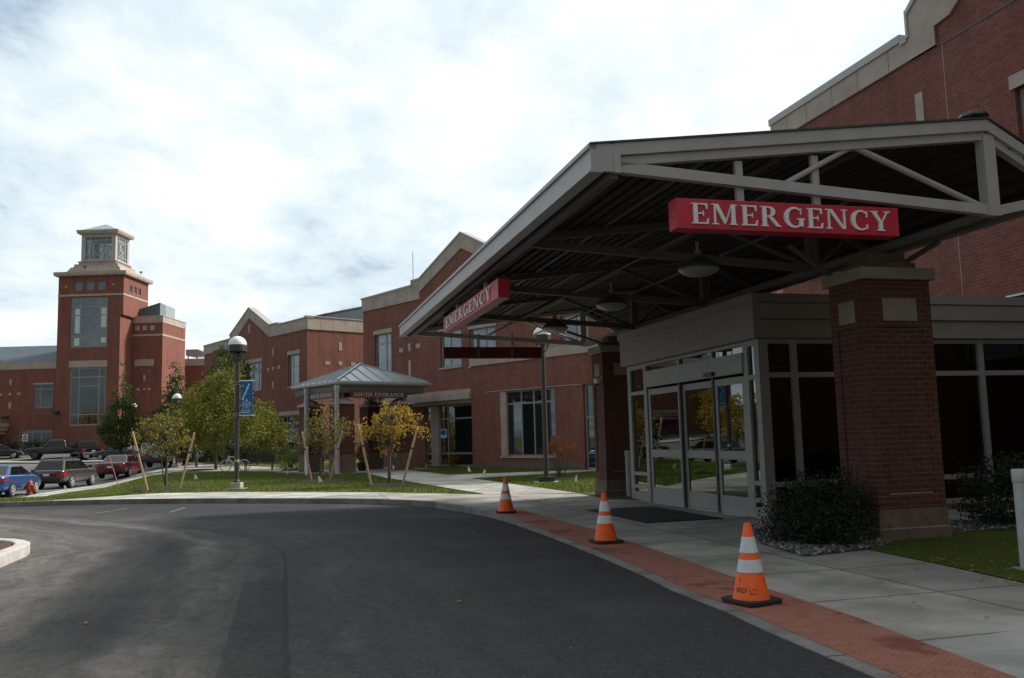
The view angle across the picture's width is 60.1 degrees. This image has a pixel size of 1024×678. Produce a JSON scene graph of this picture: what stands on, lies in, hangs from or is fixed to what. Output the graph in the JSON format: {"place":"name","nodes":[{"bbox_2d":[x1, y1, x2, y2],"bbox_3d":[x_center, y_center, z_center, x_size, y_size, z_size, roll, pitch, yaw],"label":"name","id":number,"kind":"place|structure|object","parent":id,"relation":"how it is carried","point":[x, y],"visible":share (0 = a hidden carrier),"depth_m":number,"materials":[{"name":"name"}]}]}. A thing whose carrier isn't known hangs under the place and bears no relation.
{"place":"outdoors","nodes":[
{"label":"outdoors","id":0,"kind":"place"},
{"bbox_2d":[0,462,171,497],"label":"parking lot","id":1,"kind":"structure","parent":0,"point":[108,478],"depth_m":53.82,"materials":[{"name":"grey asphalt"}]},
{"bbox_2d":[0,464,40,497],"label":"parked car","id":2,"kind":"object","parent":1,"relation":"on","point":[14,478],"visible":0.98,"depth_m":39.04,"materials":[{"name":"blue paint"}]},
{"bbox_2d":[32,457,96,488],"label":"parked car","id":3,"kind":"object","parent":1,"relation":"on","point":[68,473],"visible":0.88,"depth_m":46.72,"materials":[{"name":"grey paint"}]},
{"bbox_2d":[95,455,144,477],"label":"parked car","id":4,"kind":"object","parent":1,"relation":"on","point":[127,465],"visible":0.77,"depth_m":54.38,"materials":[{"name":"red paint"}]},
{"bbox_2d":[142,444,189,466],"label":"parked car","id":5,"kind":"object","parent":1,"relation":"on","point":[181,457],"visible":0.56,"depth_m":60.13,"materials":[{"name":"grey paint"}]},
{"bbox_2d":[0,451,202,462],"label":"parking lot","id":6,"kind":"structure","parent":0,"point":[27,457],"depth_m":87.26,"materials":[{"name":"grey asphalt"}]},
{"bbox_2d":[0,444,24,457],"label":"parked car","id":7,"kind":"object","parent":6,"relation":"on","point":[5,450],"visible":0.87,"depth_m":87.22,"materials":[{"name":"black paint"}]},
{"bbox_2d":[22,439,77,458],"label":"pickup truck","id":8,"kind":"object","parent":6,"relation":"on","point":[62,446],"visible":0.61,"depth_m":85.79,"materials":[{"name":"black paint"}]},
{"bbox_2d":[70,440,103,459],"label":"pickup truck","id":9,"kind":"object","parent":6,"relation":"on","point":[80,449],"visible":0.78,"depth_m":83.41,"materials":[{"name":"black paint"}]},
{"bbox_2d":[92,445,135,459],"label":"parked car","id":10,"kind":"object","parent":6,"relation":"on","point":[101,455],"visible":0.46,"depth_m":80.80,"materials":[{"name":"black paint"}]},
{"bbox_2d":[30,465,199,496],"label":"parking walk","id":11,"kind":"structure","parent":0,"point":[115,483],"depth_m":48.41,"materials":[{"name":"concrete"}]},
{"bbox_2d":[54,492,386,500],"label":"walk","id":12,"kind":"structure","parent":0,"point":[238,495],"depth_m":27.17,"materials":[{"name":"concrete"}]},
{"bbox_2d":[168,462,292,471],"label":"cross path","id":13,"kind":"structure","parent":0,"point":[211,466],"depth_m":56.33,"materials":[{"name":"concrete"}]},
{"bbox_2d":[243,454,274,470],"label":"bench","id":14,"kind":"object","parent":13,"relation":"on","point":[255,457],"visible":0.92,"depth_m":51.76,"materials":[{"name":"black paint"}]},
{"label":"mulch bed","id":15,"kind":"object","parent":13,"relation":"on","visible":0},
{"bbox_2d":[275,449,298,469],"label":"green shrub","id":16,"kind":"object","parent":15,"relation":"on","point":[287,458],"visible":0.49,"depth_m":49.91,"materials":[{"name":"green plant"}]},
{"bbox_2d":[0,449,595,501],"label":"lawn","id":17,"kind":"structure","parent":0,"point":[326,465],"depth_m":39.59,"materials":[{"name":"green plant"}]},
{"bbox_2d":[0,438,49,454],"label":"hedge","id":18,"kind":"object","parent":17,"relation":"on","point":[29,444],"visible":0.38,"depth_m":90.74,"materials":[{"name":"green plant"}]},
{"bbox_2d":[0,345,59,449],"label":"wing","id":19,"kind":"structure","parent":17,"relation":"on","point":[28,412],"depth_m":95.91,"materials":[{"name":"red brick"}]},
{"bbox_2d":[34,384,52,407],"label":"window","id":20,"kind":"structure","parent":19,"relation":"in","point":[43,397],"depth_m":95.94,"materials":[{"name":"glass"}]},
{"bbox_2d":[53,224,152,447],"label":"tower","id":21,"kind":"structure","parent":17,"relation":"on","point":[103,294],"depth_m":96.11,"materials":[{"name":"brick"}]},
{"bbox_2d":[69,367,105,425],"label":"window","id":22,"kind":"structure","parent":21,"relation":"in","point":[87,385],"depth_m":95.28,"materials":[{"name":"glass"}]},
{"bbox_2d":[70,297,107,347],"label":"window","id":23,"kind":"structure","parent":21,"relation":"in","point":[91,331],"depth_m":96.17,"materials":[{"name":"glass"}]},
{"bbox_2d":[95,362,148,454],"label":"conical tree","id":24,"kind":"object","parent":17,"relation":"on","point":[109,426],"visible":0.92,"depth_m":69.89,"materials":[{"name":"green plant"}]},
{"bbox_2d":[132,432,148,491],"bbox_3d":[-13.592,4.529,32.392,0.665,2.294,0.094,0,-6,-10],"label":"wooden stake","id":25,"kind":"object","parent":17,"relation":"on","point":[140,463],"visible":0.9,"depth_m":32.37,"materials":[{"name":"brown wood"}]},
{"bbox_2d":[131,315,185,449],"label":"brick annex","id":26,"kind":"object","parent":17,"relation":"on","point":[159,341],"visible":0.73,"depth_m":98.62,"materials":[{"name":"brick"}]},
{"bbox_2d":[140,303,174,318],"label":"roof housing","id":27,"kind":"object","parent":26,"relation":"on","point":[161,309],"visible":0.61,"depth_m":100.10,"materials":[{"name":"grey metal"}]},
{"bbox_2d":[123,404,196,485],"bbox_3d":[-13.320,4.110,33.651,2.739,3.271,2.092,-2,-6,0],"label":"staked tree","id":28,"kind":"object","parent":17,"relation":"on","point":[166,430],"visible":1,"depth_m":33.45,"materials":[{"name":"green plant"}]},
{"bbox_2d":[128,485,198,490],"bbox_3d":[-13.023,5.564,33.203,2.878,0.110,1.511,-2,-6,0],"label":"mulch bed","id":29,"kind":"object","parent":17,"relation":"on","point":[154,487],"visible":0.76,"depth_m":32.81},
{"bbox_2d":[155,361,187,429],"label":"conical tree","id":30,"kind":"object","parent":17,"relation":"on","point":[176,384],"visible":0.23,"depth_m":87.47,"materials":[{"name":"green plant"}]},
{"bbox_2d":[144,382,198,448],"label":"conical tree","id":31,"kind":"object","parent":17,"relation":"on","point":[172,392],"visible":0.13,"depth_m":73.51,"materials":[{"name":"green plant"}]},
{"bbox_2d":[172,394,182,467],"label":"lamp post","id":32,"kind":"object","parent":17,"relation":"on","point":[176,397],"visible":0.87,"depth_m":59.16,"materials":[{"name":"grey metal"}]},
{"bbox_2d":[179,433,194,488],"bbox_3d":[-11.946,4.520,32.489,0.655,2.141,0.094,-3,-6,10],"label":"wooden stake","id":33,"kind":"object","parent":17,"relation":"on","point":[186,462],"visible":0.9,"depth_m":32.46,"materials":[{"name":"brown wood"}]},
{"bbox_2d":[159,381,225,466],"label":"maple tree","id":34,"kind":"object","parent":17,"relation":"on","point":[189,395],"visible":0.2,"depth_m":59.95,"materials":[{"name":"green plant"}]},
{"bbox_2d":[184,358,203,448],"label":"link building","id":35,"kind":"structure","parent":17,"relation":"on","point":[194,369],"depth_m":107.23,"materials":[{"name":"brick"}]},
{"bbox_2d":[186,349,203,358],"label":"rooftop unit","id":36,"kind":"object","parent":35,"relation":"on","point":[196,353],"visible":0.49,"depth_m":108.54,"materials":[{"name":"metal"}]},
{"bbox_2d":[181,443,255,461],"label":"hedge","id":37,"kind":"object","parent":17,"relation":"on","point":[220,458],"visible":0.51,"depth_m":69.56,"materials":[{"name":"green plant"}]},
{"bbox_2d":[168,353,274,468],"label":"maple tree","id":38,"kind":"object","parent":17,"relation":"on","point":[196,426],"visible":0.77,"depth_m":55.00,"materials":[{"name":"green plant"}]},
{"bbox_2d":[199,341,260,463],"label":"broadleaf tree","id":39,"kind":"object","parent":17,"relation":"on","point":[224,352],"visible":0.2,"depth_m":64.44,"materials":[{"name":"green plant"}]},
{"bbox_2d":[226,336,247,489],"bbox_3d":[-9.762,2.611,31.433,0.666,5.460,0.666,-2,-6,0],"label":"lamp post","id":40,"kind":"object","parent":17,"relation":"on","point":[237,345],"visible":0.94,"depth_m":31.39,"materials":[{"name":"grey metal"}]},
{"bbox_2d":[239,380,253,415],"bbox_3d":[-9.446,2.100,31.482,0.540,1.270,0.067,-2,-6,0],"label":"banner","id":41,"kind":"object","parent":40,"relation":"attached to","point":[246,397],"visible":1,"depth_m":31.48,"materials":[{"name":"blue fabric"}]},
{"bbox_2d":[230,398,292,464],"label":"broadleaf tree","id":42,"kind":"object","parent":17,"relation":"on","point":[280,429],"visible":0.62,"depth_m":60.61,"materials":[{"name":"green plant"}]},
{"bbox_2d":[203,307,363,460],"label":"gabled wing","id":43,"kind":"structure","parent":17,"relation":"on","point":[283,357],"depth_m":68.82,"materials":[{"name":"red brick"}]},
{"bbox_2d":[248,362,260,389],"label":"window","id":44,"kind":"structure","parent":43,"relation":"in","point":[257,376],"depth_m":72.68,"materials":[{"name":"glass"}]},
{"bbox_2d":[281,415,298,449],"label":"window","id":45,"kind":"structure","parent":43,"relation":"in","point":[293,420],"depth_m":67.73,"materials":[{"name":"glass"}]},
{"bbox_2d":[290,354,298,385],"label":"window","id":46,"kind":"structure","parent":43,"relation":"in","point":[294,359],"depth_m":67.93,"materials":[{"name":"glass"}]},
{"bbox_2d":[316,306,362,321],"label":"roof enclosure","id":47,"kind":"object","parent":43,"relation":"on","point":[354,313],"visible":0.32,"depth_m":70.80,"materials":[{"name":"grey metal"}]},
{"bbox_2d":[239,442,359,462],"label":"hedge","id":48,"kind":"object","parent":17,"relation":"on","point":[285,451],"visible":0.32,"depth_m":62.67,"materials":[{"name":"green plant"}]},
{"bbox_2d":[285,399,356,479],"bbox_3d":[-7.651,4.120,35.725,2.508,3.400,2.081,-5,-7,32],"label":"staked tree","id":49,"kind":"object","parent":17,"relation":"on","point":[318,439],"visible":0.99,"depth_m":35.61,"materials":[{"name":"green plant"}]},
{"bbox_2d":[293,479,354,483],"bbox_3d":[-7.479,5.591,34.860,2.868,0.110,2.286,-2,-6,0],"label":"mulch bed","id":50,"kind":"object","parent":17,"relation":"on","point":[315,481],"visible":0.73,"depth_m":34.41,"materials":[{"name":"brown soil"}]},
{"bbox_2d":[274,467,441,473],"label":"pavilion floor","id":51,"kind":"structure","parent":17,"relation":"on","point":[385,469],"depth_m":45.68,"materials":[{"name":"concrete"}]},
{"bbox_2d":[291,363,430,473],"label":"pavilion","id":52,"kind":"structure","parent":51,"relation":"on","point":[343,382],"depth_m":45.62,"materials":[{"name":"paint"}]},
{"bbox_2d":[310,389,334,399],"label":"entrance sign","id":53,"kind":"object","parent":52,"relation":"hanging from","point":[323,395],"visible":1,"depth_m":44.31,"materials":[{"name":"metal"}]},
{"bbox_2d":[349,389,406,397],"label":"entrance sign","id":54,"kind":"object","parent":52,"relation":"hanging from","point":[363,394],"visible":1,"depth_m":44.66,"materials":[{"name":"metal"}]},
{"bbox_2d":[355,446,369,470],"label":"flower pot","id":55,"kind":"object","parent":51,"relation":"on","point":[361,465],"visible":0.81,"depth_m":46.07,"materials":[{"name":"black paint"}]},
{"bbox_2d":[357,424,371,485],"bbox_3d":[-4.981,4.012,30.062,0.549,2.243,0.094,2,-7,-26],"label":"wooden stake","id":56,"kind":"object","parent":17,"relation":"on","point":[364,454],"visible":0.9,"depth_m":30.03,"materials":[{"name":"brown wood"}]},
{"bbox_2d":[359,483,415,487],"bbox_3d":[-4.204,5.001,30.344,2.238,0.110,1.931,-2,-6,0],"label":"mulch bed","id":57,"kind":"object","parent":17,"relation":"on","point":[387,484],"visible":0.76,"depth_m":29.93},
{"bbox_2d":[349,400,431,482],"bbox_3d":[-4.276,3.652,30.835,2.567,3.070,2.084,3,-8,-33],"label":"staked tree","id":58,"kind":"object","parent":17,"relation":"on","point":[388,438],"visible":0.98,"depth_m":30.80,"materials":[{"name":"plant"}]},
{"bbox_2d":[402,428,417,484],"bbox_3d":[-3.481,4.047,29.953,0.692,2.057,0.094,-4,-7,20],"label":"wooden stake","id":59,"kind":"object","parent":17,"relation":"on","point":[409,457],"visible":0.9,"depth_m":29.92,"materials":[{"name":"brown wood"}]},
{"bbox_2d":[12,476,1022,631],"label":"fallen leaves","id":60,"kind":"object","parent":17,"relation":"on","point":[879,581],"visible":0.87,"depth_m":9.73,"materials":[{"name":"plant"}]},
{"bbox_2d":[533,326,559,483],"bbox_3d":[1.091,2.217,30.136,0.840,5.330,0.840,-2,-6,0],"label":"lamp post","id":61,"kind":"object","parent":17,"relation":"on","point":[546,476],"visible":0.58,"depth_m":30.05,"materials":[{"name":"grey metal"}]},
{"bbox_2d":[554,476,582,480],"bbox_3d":[1.705,4.983,31.627,1.893,0.110,1.711,-2,-6,0],"label":"mulch bed","id":62,"kind":"object","parent":17,"relation":"on","point":[565,477],"visible":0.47,"depth_m":31.31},
{"bbox_2d":[540,434,577,476],"bbox_3d":[1.700,4.221,31.685,1.369,1.702,1.086,-2,-6,0],"label":"rust shrub","id":63,"kind":"object","parent":62,"relation":"on","point":[556,452],"visible":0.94,"depth_m":31.60,"materials":[{"name":"orange plant"}]},
{"bbox_2d":[361,231,782,469],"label":"wing","id":64,"kind":"structure","parent":17,"relation":"on","point":[481,413],"depth_m":46.12,"materials":[{"name":"red brick"}]},
{"bbox_2d":[376,333,391,370],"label":"window","id":65,"kind":"structure","parent":64,"relation":"in","point":[383,341],"depth_m":54.18,"materials":[{"name":"glass"}]},
{"bbox_2d":[442,329,461,367],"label":"window","id":66,"kind":"structure","parent":64,"relation":"in","point":[446,342],"depth_m":49.17,"materials":[{"name":"glass"}]},
{"bbox_2d":[471,326,495,346],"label":"window","id":67,"kind":"structure","parent":64,"relation":"in","point":[482,331],"depth_m":47.15,"materials":[{"name":"glass"}]},
{"bbox_2d":[500,387,555,457],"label":"window","id":68,"kind":"structure","parent":64,"relation":"in","point":[520,410],"depth_m":43.56,"materials":[{"name":"glass"}]},
{"bbox_2d":[562,313,587,340],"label":"window","id":69,"kind":"structure","parent":64,"relation":"in","point":[572,328],"depth_m":42.27,"materials":[{"name":"glass"}]},
{"bbox_2d":[585,384,594,468],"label":"door","id":70,"kind":"structure","parent":64,"relation":"in","point":[588,388],"depth_m":40.30,"materials":[{"name":"metal"}]},
{"bbox_2d":[768,0,1023,297],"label":"emergency building","id":71,"kind":"structure","parent":17,"relation":"on","point":[946,59],"depth_m":19.79,"materials":[{"name":"brick"}]},
{"bbox_2d":[0,0,909,358],"label":"sky","id":72,"kind":"structure","parent":0,"point":[286,160],"materials":[{"name":"white"}]},
{"bbox_2d":[370,469,595,493],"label":"path","id":73,"kind":"structure","parent":0,"point":[466,482],"depth_m":32.36,"materials":[{"name":"concrete"}]},
{"bbox_2d":[0,503,1023,677],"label":"road","id":74,"kind":"structure","parent":0,"point":[377,590],"depth_m":8.50,"materials":[{"name":"grey asphalt"}]},
{"bbox_2d":[0,538,29,567],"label":"island kerb","id":75,"kind":"structure","parent":74,"relation":"on","point":[18,549],"depth_m":12.70,"materials":[{"name":"concrete"}]},
{"bbox_2d":[0,498,901,677],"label":"kerb","id":76,"kind":"structure","parent":74,"relation":"on","point":[841,658],"depth_m":14.79,"materials":[{"name":"concrete"}]},
{"bbox_2d":[319,493,1023,643],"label":"plaza","id":77,"kind":"structure","parent":0,"point":[847,582],"depth_m":9.50,"materials":[{"name":"concrete"}]},
{"bbox_2d":[582,492,632,498],"bbox_3d":[2.660,3.943,22.285,1.217,0.001,3.058,-1,-6,-9],"label":"grass patch","id":78,"kind":"object","parent":77,"relation":"on","point":[611,497],"visible":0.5,"depth_m":21.68,"materials":[{"name":"green plant"}]},
{"bbox_2d":[0,492,1023,579],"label":"grass","id":79,"kind":"structure","parent":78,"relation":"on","point":[958,550],"depth_m":11.11,"materials":[{"name":"green plant"}]},
{"bbox_2d":[625,450,631,496],"bbox_3d":[2.893,3.393,21.992,0.220,1.244,0.220,-2,-6,0],"label":"bollard","id":80,"kind":"object","parent":78,"relation":"on","point":[628,473],"visible":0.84,"depth_m":21.95,"materials":[{"name":"metal"}]},
{"bbox_2d":[588,336,631,496],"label":"brick pillar","id":81,"kind":"structure","parent":77,"relation":"on","point":[611,420],"depth_m":22.41,"materials":[{"name":"brick"}]},
{"bbox_2d":[587,506,723,522],"bbox_3d":[2.646,3.365,17.041,1.500,0.015,3.100,0,-7,-15],"label":"door mat","id":82,"kind":"object","parent":77,"relation":"on","point":[650,514],"depth_m":16.67,"materials":[{"name":"black rubber"}]},
{"bbox_2d":[489,509,1017,677],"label":"brick strip","id":83,"kind":"object","parent":77,"relation":"on","point":[715,586],"visible":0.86,"depth_m":7.05,"materials":[{"name":"red brick"}]},
{"bbox_2d":[501,511,1008,677],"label":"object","id":84,"kind":"structure","parent":83,"relation":"on","point":[570,525],"depth_m":7.62,"materials":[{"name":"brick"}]},
{"bbox_2d":[496,478,515,512],"bbox_3d":[-0.132,3.220,18.257,0.410,0.704,0.410,-1,-6,-3],"label":"traffic cone","id":85,"kind":"object","parent":84,"relation":"on","point":[505,504],"visible":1,"depth_m":18.15,"materials":[{"name":"orange plastic"}]},
{"bbox_2d":[588,492,622,543],"bbox_3d":[1.341,2.572,12.771,0.410,0.704,0.410,1,-7,-18],"label":"traffic cone","id":86,"kind":"object","parent":84,"relation":"on","point":[605,532],"visible":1,"depth_m":12.67,"materials":[{"name":"orange plastic"}]},
{"bbox_2d":[721,522,781,606],"bbox_3d":[2.156,2.026,8.040,0.410,0.704,0.410,2,-7,-28],"label":"traffic cone","id":87,"kind":"object","parent":84,"relation":"on","point":[750,588],"visible":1,"depth_m":7.94,"materials":[{"name":"orange plastic"}]},
{"bbox_2d":[617,293,1023,519],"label":"entrance lobby","id":88,"kind":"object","parent":77,"relation":"on","point":[732,408],"visible":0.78,"depth_m":16.73,"materials":[{"name":"glass"}]},
{"bbox_2d":[648,385,683,504],"bbox_3d":[3.399,2.324,19.447,0.050,2.520,1.660,0,-7,-15],"label":"sliding door","id":89,"kind":"structure","parent":88,"relation":"in","point":[664,415],"depth_m":19.45,"materials":[{"name":"glass"}]},
{"bbox_2d":[682,381,717,509],"bbox_3d":[3.837,2.143,17.919,0.050,2.520,1.420,0,-7,-15],"label":"sliding door","id":90,"kind":"structure","parent":88,"relation":"in","point":[697,397],"depth_m":17.96,"materials":[{"name":"glass"}]},
{"bbox_2d":[714,376,751,515],"bbox_3d":[4.156,1.988,16.606,0.050,2.520,1.180,0,-7,-15],"label":"sliding door","id":91,"kind":"structure","parent":88,"relation":"in","point":[733,464],"depth_m":16.63,"materials":[{"name":"glass"}]},
{"bbox_2d":[752,525,891,555],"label":"gravel","id":92,"kind":"structure","parent":77,"relation":"on","point":[796,547],"depth_m":11.62,"materials":[{"name":"grey gravel"}]},
{"bbox_2d":[750,461,888,547],"bbox_3d":[4.258,2.261,12.097,1.865,1.164,1.732,-2,-6,0],"label":"dark bush","id":93,"kind":"object","parent":92,"relation":"on","point":[821,493],"visible":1,"depth_m":11.93,"materials":[{"name":"green plant"}]},
{"bbox_2d":[821,252,951,540],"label":"brick pillar","id":94,"kind":"structure","parent":77,"relation":"on","point":[889,432],"depth_m":12.48,"materials":[{"name":"brick"}]},
{"bbox_2d":[399,116,1023,345],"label":"entrance canopy","id":95,"kind":"object","parent":94,"relation":"on","point":[583,228],"visible":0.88,"depth_m":12.70,"materials":[{"name":"metal"}]},
{"bbox_2d":[443,278,509,332],"bbox_3d":[-0.782,-0.637,16.996,0.226,0.470,4.940,0,-7,-15],"label":"emergency sign","id":96,"kind":"object","parent":95,"relation":"hanging from","point":[490,296],"visible":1,"depth_m":16.04,"materials":[{"name":"red paint"}]},
{"bbox_2d":[442,334,541,358],"bbox_3d":[-0.536,0.217,24.629,2.800,0.680,0.306,0,-7,-15],"label":"emergency sign","id":97,"kind":"object","parent":95,"relation":"hanging from","point":[510,352],"visible":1,"depth_m":24.54,"materials":[{"name":"red paint"}]},
{"bbox_2d":[541,310,568,332],"bbox_3d":[1.024,-0.414,21.221,0.660,0.560,0.660,0,-7,-15],"label":"pendant lamp","id":98,"kind":"object","parent":95,"relation":"hanging from","point":[555,326],"visible":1,"depth_m":21.01,"materials":[{"name":"paint"}]},
{"bbox_2d":[595,283,627,310],"bbox_3d":[1.979,-0.837,17.640,0.660,0.560,0.660,0,-7,-15],"label":"pendant lamp","id":99,"kind":"object","parent":95,"relation":"hanging from","point":[612,303],"visible":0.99,"depth_m":17.43,"materials":[{"name":"paint"}]},
{"bbox_2d":[677,241,719,276],"bbox_3d":[2.943,-1.264,14.021,0.660,0.560,0.660,0,-7,-15],"label":"pendant lamp","id":100,"kind":"object","parent":95,"relation":"hanging from","point":[699,266],"visible":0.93,"depth_m":13.81,"materials":[{"name":"paint"}]},
{"bbox_2d":[668,155,899,239],"bbox_3d":[3.146,-1.671,10.172,2.850,0.950,0.226,0,-7,-15],"label":"emergency sign","id":101,"kind":"object","parent":95,"relation":"hanging from","point":[739,215],"visible":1,"depth_m":10.04,"materials":[{"name":"red paint"}]},
{"bbox_2d":[959,110,988,188],"bbox_3d":[6.350,-2.595,12.117,0.370,1.080,0.370,-2,-6,7],"label":"roof vent","id":102,"kind":"object","parent":95,"relation":"on","point":[975,113],"visible":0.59,"depth_m":12.03,"materials":[{"name":"grey metal"}]},
{"bbox_2d":[841,524,1023,581],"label":"lawn","id":103,"kind":"structure","parent":0,"point":[988,551],"depth_m":10.88,"materials":[{"name":"green plant"}]},
{"bbox_2d":[1011,469,1023,570],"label":"bollard","id":104,"kind":"object","parent":103,"relation":"on","point":[1017,477],"visible":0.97,"depth_m":9.46,"materials":[{"name":"paint"}]},
{"bbox_2d":[929,629,1023,677],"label":"new slab","id":105,"kind":"structure","parent":0,"point":[1002,651],"depth_m":6.13,"materials":[{"name":"concrete"}]},
{"bbox_2d":[949,516,1016,531],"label":"gravel","id":106,"kind":"structure","parent":0,"point":[960,524],"depth_m":13.40,"materials":[{"name":"grey gravel"}]},
{"bbox_2d":[948,450,1023,525],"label":"dark bush","id":107,"kind":"object","parent":106,"relation":"on","point":[1000,516],"visible":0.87,"depth_m":13.45,"materials":[{"name":"green plant"}]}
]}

